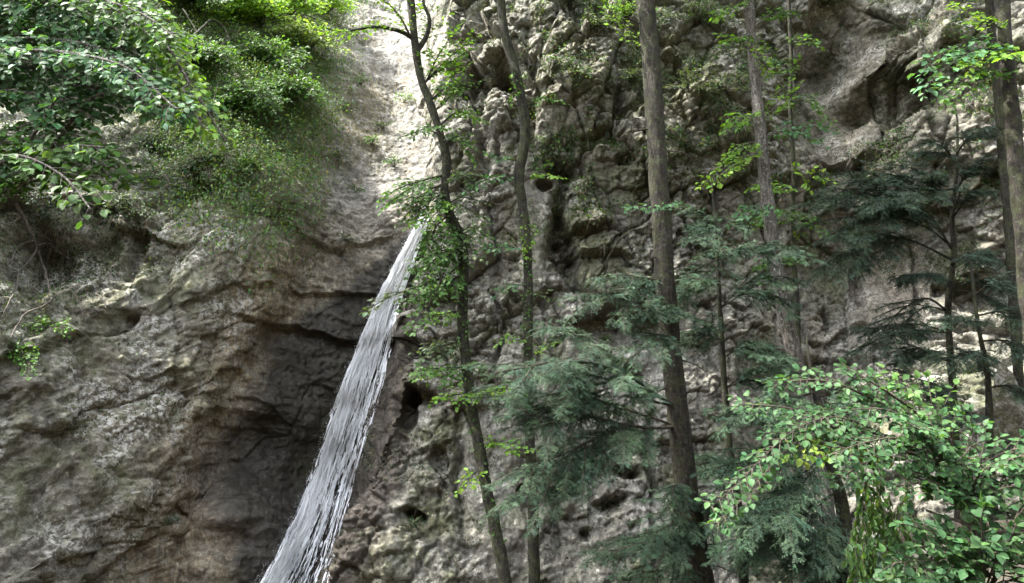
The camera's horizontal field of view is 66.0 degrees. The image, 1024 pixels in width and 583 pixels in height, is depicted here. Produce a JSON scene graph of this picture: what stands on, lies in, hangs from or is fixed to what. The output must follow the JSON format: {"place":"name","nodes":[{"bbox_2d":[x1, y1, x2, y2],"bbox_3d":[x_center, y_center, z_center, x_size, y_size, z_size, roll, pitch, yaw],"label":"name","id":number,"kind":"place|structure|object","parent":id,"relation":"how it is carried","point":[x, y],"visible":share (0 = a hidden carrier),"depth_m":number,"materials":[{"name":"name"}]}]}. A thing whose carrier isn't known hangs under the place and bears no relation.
{"place":"outdoors","nodes":[
{"label":"outdoors","id":0,"kind":"place"},
{"bbox_2d":[255,210,430,582],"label":"waterfall","id":1,"kind":"structure","parent":0,"point":[363,353],"depth_m":14.78,"materials":[{"name":"liquid"}]},
{"bbox_2d":[0,0,1023,582],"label":"cliff","id":2,"kind":"structure","parent":0,"point":[212,492],"depth_m":14.16,"materials":[{"name":"stone"}]},
{"bbox_2d":[0,339,39,380],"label":"hanging shrub","id":3,"kind":"object","parent":2,"relation":"attached to","point":[26,353],"visible":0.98,"depth_m":10.59,"materials":[{"name":"green plant"}]},
{"bbox_2d":[12,178,55,213],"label":"hanging shrub","id":4,"kind":"object","parent":2,"relation":"attached to","point":[28,194],"visible":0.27,"depth_m":12.01,"materials":[{"name":"green plant"}]},
{"bbox_2d":[22,314,73,338],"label":"hanging shrub","id":5,"kind":"object","parent":2,"relation":"attached to","point":[43,321],"visible":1,"depth_m":11.17,"materials":[{"name":"green plant"}]},
{"bbox_2d":[1,202,106,337],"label":"exposed roots","id":6,"kind":"object","parent":2,"relation":"attached to","point":[31,232],"visible":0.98,"depth_m":12.16,"materials":[{"name":"brown wood"}]},
{"bbox_2d":[90,189,154,218],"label":"hanging shrub","id":7,"kind":"object","parent":2,"relation":"attached to","point":[126,197],"visible":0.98,"depth_m":13.32,"materials":[{"name":"green plant"}]},
{"bbox_2d":[104,153,192,197],"bbox_3d":[-6.501,-2.029,14.171,1.698,1.074,0.910,0,-13,0],"label":"hanging shrub","id":8,"kind":"object","parent":2,"relation":"attached to","point":[172,179],"visible":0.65,"depth_m":14.18,"materials":[{"name":"green plant"}]},
{"bbox_2d":[124,128,189,153],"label":"hanging shrub","id":9,"kind":"object","parent":2,"relation":"attached to","point":[149,143],"visible":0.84,"depth_m":15.06,"materials":[{"name":"green plant"}]},
{"bbox_2d":[0,137,319,469],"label":"root threads","id":10,"kind":"object","parent":2,"relation":"hanging from","point":[50,248],"visible":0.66,"depth_m":12.67,"materials":[{"name":"brown plant"}]},
{"bbox_2d":[160,151,219,184],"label":"hanging shrub","id":11,"kind":"object","parent":2,"relation":"on","point":[199,172],"visible":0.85,"depth_m":14.40,"materials":[{"name":"green plant"}]},
{"bbox_2d":[143,31,241,69],"bbox_3d":[-6.721,-5.108,16.744,2.095,1.221,1.420,0,-13,0],"label":"hanging shrub","id":12,"kind":"object","parent":2,"relation":"on","point":[206,52],"visible":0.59,"depth_m":16.59,"materials":[{"name":"green plant"}]},
{"bbox_2d":[152,0,238,16],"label":"hanging shrub","id":13,"kind":"object","parent":2,"relation":"on","point":[200,2],"visible":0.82,"depth_m":18.64,"materials":[{"name":"green plant"}]},
{"bbox_2d":[182,8,230,48],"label":"arched stem","id":14,"kind":"object","parent":2,"relation":"on","point":[206,23],"visible":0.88,"depth_m":17.89,"materials":[{"name":"brown plant"}]},
{"bbox_2d":[184,141,241,170],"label":"hanging shrub","id":15,"kind":"object","parent":2,"relation":"attached to","point":[226,157],"visible":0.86,"depth_m":14.61,"materials":[{"name":"green plant"}]},
{"bbox_2d":[213,37,227,99],"bbox_3d":[-6.373,-4.872,17.163,0.133,2.699,2.111,4,-14,-19],"label":"dead stick","id":16,"kind":"object","parent":2,"relation":"on","point":[218,70],"visible":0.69,"depth_m":16.62,"materials":[{"name":"brown wood"}]},
{"bbox_2d":[188,74,291,121],"bbox_3d":[-5.549,-3.995,16.247,2.078,1.334,1.355,0,-13,0],"label":"hanging shrub","id":17,"kind":"object","parent":2,"relation":"on","point":[259,101],"visible":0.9,"depth_m":16.06,"materials":[{"name":"green plant"}]},
{"bbox_2d":[119,0,374,298],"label":"ground ivy","id":18,"kind":"object","parent":2,"relation":"on","point":[246,70],"visible":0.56,"depth_m":15.72,"materials":[{"name":"green plant"}]},
{"bbox_2d":[185,0,308,30],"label":"hanging shrub","id":19,"kind":"object","parent":2,"relation":"on","point":[266,8],"visible":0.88,"depth_m":19.47,"materials":[{"name":"green plant"}]},
{"bbox_2d":[234,0,269,11],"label":"hanging shrub","id":20,"kind":"object","parent":2,"relation":"attached to","point":[244,2],"visible":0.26,"depth_m":19.41,"materials":[{"name":"green plant"}]},
{"bbox_2d":[226,153,280,171],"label":"hanging shrub","id":21,"kind":"object","parent":2,"relation":"on","point":[257,162],"visible":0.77,"depth_m":14.75,"materials":[{"name":"green plant"}]},
{"bbox_2d":[217,31,312,71],"bbox_3d":[-5.740,-5.414,18.319,2.339,1.462,1.662,0,-13,0],"label":"hanging shrub","id":22,"kind":"object","parent":2,"relation":"on","point":[259,48],"visible":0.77,"depth_m":18.09,"materials":[{"name":"green plant"}]},
{"bbox_2d":[139,41,421,299],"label":"hanging grass","id":23,"kind":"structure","parent":2,"relation":"hanging from","point":[359,102],"depth_m":17.14,"materials":[{"name":"green plant"}]},
{"bbox_2d":[251,62,327,108],"bbox_3d":[-4.930,-4.438,17.085,1.909,1.175,1.418,0,-13,0],"label":"hanging shrub","id":24,"kind":"object","parent":2,"relation":"on","point":[298,86],"visible":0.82,"depth_m":16.94,"materials":[{"name":"green plant"}]},
{"bbox_2d":[263,0,332,26],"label":"hanging shrub","id":25,"kind":"object","parent":2,"relation":"attached to","point":[299,4],"visible":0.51,"depth_m":20.66,"materials":[{"name":"green plant"}]},
{"bbox_2d":[262,11,351,55],"bbox_3d":[-5.221,-6.377,19.810,2.310,1.422,1.384,4,-14,-17],"label":"hanging shrub","id":26,"kind":"object","parent":2,"relation":"on","point":[294,32],"visible":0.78,"depth_m":19.60,"materials":[{"name":"green plant"}]},
{"bbox_2d":[302,0,357,15],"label":"hanging shrub","id":27,"kind":"object","parent":2,"relation":"on","point":[337,4],"visible":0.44,"depth_m":22.20,"materials":[{"name":"green plant"}]},
{"bbox_2d":[327,148,353,158],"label":"cliff herb","id":28,"kind":"object","parent":2,"relation":"on","point":[342,155],"visible":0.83,"depth_m":17.23,"materials":[{"name":"green plant"}]},
{"bbox_2d":[332,232,358,242],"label":"cliff herb","id":29,"kind":"object","parent":2,"relation":"on","point":[346,237],"visible":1,"depth_m":15.48,"materials":[{"name":"green plant"}]},
{"bbox_2d":[339,98,357,112],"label":"cliff herb","id":30,"kind":"object","parent":2,"relation":"on","point":[352,109],"visible":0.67,"depth_m":19.01,"materials":[{"name":"green plant"}]},
{"bbox_2d":[345,183,365,193],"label":"cliff herb","id":31,"kind":"object","parent":2,"relation":"on","point":[356,189],"visible":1,"depth_m":16.77,"materials":[{"name":"green plant"}]},
{"bbox_2d":[351,73,371,84],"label":"cliff herb","id":32,"kind":"object","parent":2,"relation":"on","point":[358,77],"visible":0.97,"depth_m":20.36,"materials":[{"name":"green plant"}]},
{"bbox_2d":[359,133,381,144],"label":"cliff herb","id":33,"kind":"object","parent":2,"relation":"on","point":[371,139],"visible":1,"depth_m":18.11,"materials":[{"name":"green plant"}]},
{"bbox_2d":[372,119,393,128],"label":"cliff herb","id":34,"kind":"object","parent":2,"relation":"on","point":[383,126],"visible":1,"depth_m":19.15,"materials":[{"name":"green plant"}]},
{"bbox_2d":[382,154,402,166],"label":"cliff herb","id":35,"kind":"object","parent":2,"relation":"on","point":[392,160],"visible":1,"depth_m":17.71,"materials":[{"name":"green plant"}]},
{"bbox_2d":[395,92,416,102],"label":"cliff herb","id":36,"kind":"object","parent":2,"relation":"on","point":[404,96],"visible":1,"depth_m":20.46,"materials":[{"name":"green plant"}]},
{"bbox_2d":[404,515,424,529],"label":"cliff herb","id":37,"kind":"object","parent":2,"relation":"on","point":[414,524],"visible":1,"depth_m":12.11,"materials":[{"name":"green plant"}]},
{"bbox_2d":[473,364,493,377],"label":"cliff herb","id":38,"kind":"object","parent":2,"relation":"on","point":[481,372],"visible":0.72,"depth_m":13.19,"materials":[{"name":"green plant"}]},
{"bbox_2d":[0,0,1020,581],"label":"ivy","id":39,"kind":"object","parent":2,"relation":"on","point":[56,254],"visible":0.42,"depth_m":13.28,"materials":[{"name":"green plant"}]},
{"bbox_2d":[531,160,552,175],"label":"cliff herb","id":40,"kind":"object","parent":2,"relation":"on","point":[548,164],"visible":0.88,"depth_m":14.88,"materials":[{"name":"green plant"}]},
{"bbox_2d":[565,0,600,10],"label":"cliff bush","id":41,"kind":"object","parent":2,"relation":"on","point":[570,4],"visible":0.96,"depth_m":16.59,"materials":[{"name":"green plant"}]},
{"bbox_2d":[579,5,621,34],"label":"cliff bush","id":42,"kind":"object","parent":2,"relation":"on","point":[594,21],"visible":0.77,"depth_m":15.93,"materials":[{"name":"green plant"}]},
{"bbox_2d":[599,334,614,343],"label":"cliff herb","id":43,"kind":"object","parent":2,"relation":"on","point":[606,338],"visible":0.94,"depth_m":14.39,"materials":[{"name":"green plant"}]},
{"bbox_2d":[573,223,641,333],"bbox_3d":[1.768,-0.256,14.457,1.247,2.100,0.660,0,-13,0],"label":"liana","id":44,"kind":"object","parent":2,"relation":"hanging from","point":[612,250],"visible":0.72,"depth_m":14.33,"materials":[{"name":"brown plant"}]},
{"bbox_2d":[598,0,636,21],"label":"cliff bush","id":45,"kind":"object","parent":2,"relation":"on","point":[625,11],"visible":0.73,"depth_m":16.13,"materials":[{"name":"green plant"}]},
{"bbox_2d":[611,60,641,82],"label":"cliff herb","id":46,"kind":"object","parent":2,"relation":"on","point":[627,76],"visible":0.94,"depth_m":15.46,"materials":[{"name":"green plant"}]},
{"bbox_2d":[322,0,1023,582],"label":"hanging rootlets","id":47,"kind":"object","parent":2,"relation":"hanging from","point":[682,214],"visible":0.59,"depth_m":15.03,"materials":[{"name":"brown plant"}]},
{"bbox_2d":[648,144,699,166],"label":"dead branch","id":48,"kind":"object","parent":2,"relation":"on","point":[696,163],"visible":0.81,"depth_m":14.69,"materials":[{"name":"grey wood"}]},
{"bbox_2d":[663,63,728,95],"bbox_3d":[3.499,-4.062,15.083,1.211,0.631,0.877,8,-15,-31],"label":"cliff bush","id":49,"kind":"object","parent":2,"relation":"on","point":[687,85],"visible":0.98,"depth_m":15.18,"materials":[{"name":"green plant"}]},
{"bbox_2d":[664,0,734,26],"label":"cliff bush","id":50,"kind":"object","parent":2,"relation":"on","point":[705,15],"visible":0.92,"depth_m":16.11,"materials":[{"name":"green plant"}]},
{"bbox_2d":[701,66,766,96],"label":"cliff bush","id":51,"kind":"object","parent":2,"relation":"on","point":[743,88],"visible":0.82,"depth_m":15.34,"materials":[{"name":"green plant"}]},
{"bbox_2d":[480,0,1023,295],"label":"cliff ivy","id":52,"kind":"object","parent":2,"relation":"attached to","point":[713,98],"visible":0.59,"depth_m":15.17,"materials":[{"name":"green plant"}]},
{"bbox_2d":[814,0,848,7],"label":"cliff bush","id":53,"kind":"object","parent":2,"relation":"attached to","point":[822,2],"visible":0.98,"depth_m":17.28,"materials":[{"name":"green plant"}]},
{"bbox_2d":[830,369,894,400],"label":"cliff bush","id":54,"kind":"object","parent":2,"relation":"on","point":[859,387],"visible":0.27,"depth_m":13.72,"materials":[{"name":"green plant"}]},
{"bbox_2d":[908,374,975,404],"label":"cliff bush","id":55,"kind":"object","parent":2,"relation":"on","point":[941,382],"visible":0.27,"depth_m":13.02,"materials":[{"name":"green plant"}]},
{"bbox_2d":[956,262,976,282],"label":"cliff bush","id":56,"kind":"object","parent":2,"relation":"on","point":[963,277],"visible":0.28,"depth_m":14.05,"materials":[{"name":"green plant"}]},
{"bbox_2d":[992,363,1023,454],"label":"pointed stone","id":57,"kind":"object","parent":2,"relation":"on","point":[1008,414],"visible":0.59,"depth_m":9.71,"materials":[{"name":"stone"}]},
{"bbox_2d":[922,561,1023,582],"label":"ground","id":58,"kind":"structure","parent":0,"point":[1001,577],"depth_m":6.96,"materials":[{"name":"soil"}]},
{"bbox_2d":[0,0,237,228],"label":"beech tree","id":59,"kind":"object","parent":58,"relation":"on","point":[120,71],"visible":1,"depth_m":5.29,"materials":[{"name":"green plant"}]},
{"bbox_2d":[305,0,539,582],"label":"slender tree","id":60,"kind":"object","parent":58,"relation":"on","point":[459,243],"visible":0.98,"depth_m":11.37,"materials":[{"name":"green plant"}]},
{"bbox_2d":[462,0,570,582],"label":"slender tree","id":61,"kind":"object","parent":58,"relation":"on","point":[527,298],"visible":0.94,"depth_m":11.40,"materials":[{"name":"brown plant"}]},
{"bbox_2d":[456,0,745,582],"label":"conifer tree","id":62,"kind":"object","parent":58,"relation":"on","point":[572,405],"visible":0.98,"depth_m":8.26,"materials":[{"name":"green plant"}]},
{"bbox_2d":[580,177,830,582],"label":"young yew","id":63,"kind":"object","parent":58,"relation":"on","point":[679,555],"visible":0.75,"depth_m":9.25,"materials":[{"name":"green plant"}]},
{"bbox_2d":[694,0,839,547],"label":"pale tree","id":64,"kind":"object","parent":58,"relation":"on","point":[787,328],"visible":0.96,"depth_m":10.53,"materials":[{"name":"grey plant"}]},
{"bbox_2d":[743,0,838,582],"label":"sapling","id":65,"kind":"object","parent":58,"relation":"on","point":[794,172],"visible":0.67,"depth_m":12.61,"materials":[{"name":"green plant"}]},
{"bbox_2d":[690,334,921,582],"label":"young yew","id":66,"kind":"object","parent":58,"relation":"on","point":[787,517],"visible":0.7,"depth_m":8.04,"materials":[{"name":"green plant"}]},
{"bbox_2d":[694,357,1023,578],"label":"beech shrub","id":67,"kind":"object","parent":58,"relation":"on","point":[957,487],"visible":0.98,"depth_m":4.48,"materials":[{"name":"green plant"}]},
{"bbox_2d":[842,469,915,582],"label":"hanging creeper","id":68,"kind":"object","parent":67,"relation":"hanging from","point":[874,520],"visible":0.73,"depth_m":4.73,"materials":[{"name":"green plant"}]},
{"bbox_2d":[923,509,972,571],"bbox_3d":[2.463,1.465,4.431,0.418,0.467,0.120,0,-13,0],"label":"dead twig","id":69,"kind":"object","parent":67,"relation":"attached to","point":[955,520],"visible":0.32,"depth_m":4.42,"materials":[{"name":"brown wood"}]},
{"bbox_2d":[791,104,1022,521],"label":"yew tree","id":70,"kind":"object","parent":58,"relation":"on","point":[892,212],"visible":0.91,"depth_m":10.29,"materials":[{"name":"green plant"}]},
{"bbox_2d":[858,478,1023,582],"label":"bush","id":71,"kind":"object","parent":58,"relation":"on","point":[980,550],"visible":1,"depth_m":4.13,"materials":[{"name":"green plant"}]},
{"bbox_2d":[882,520,1023,547],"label":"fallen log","id":72,"kind":"object","parent":58,"relation":"on","point":[999,531],"visible":0.09,"depth_m":5.38,"materials":[{"name":"brown wood"}]},
{"bbox_2d":[907,0,1023,342],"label":"bare trunk tree","id":73,"kind":"object","parent":58,"relation":"on","point":[1003,54],"visible":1,"depth_m":7.95,"materials":[{"name":"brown plant"}]},
{"bbox_2d":[916,257,1023,556],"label":"yew tree","id":74,"kind":"object","parent":58,"relation":"on","point":[1017,348],"visible":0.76,"depth_m":9.20,"materials":[{"name":"green plant"}]},
{"bbox_2d":[948,0,1023,542],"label":"dark tree","id":75,"kind":"object","parent":58,"relation":"on","point":[1010,254],"visible":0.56,"depth_m":10.55,"materials":[{"name":"brown plant"}]}
]}

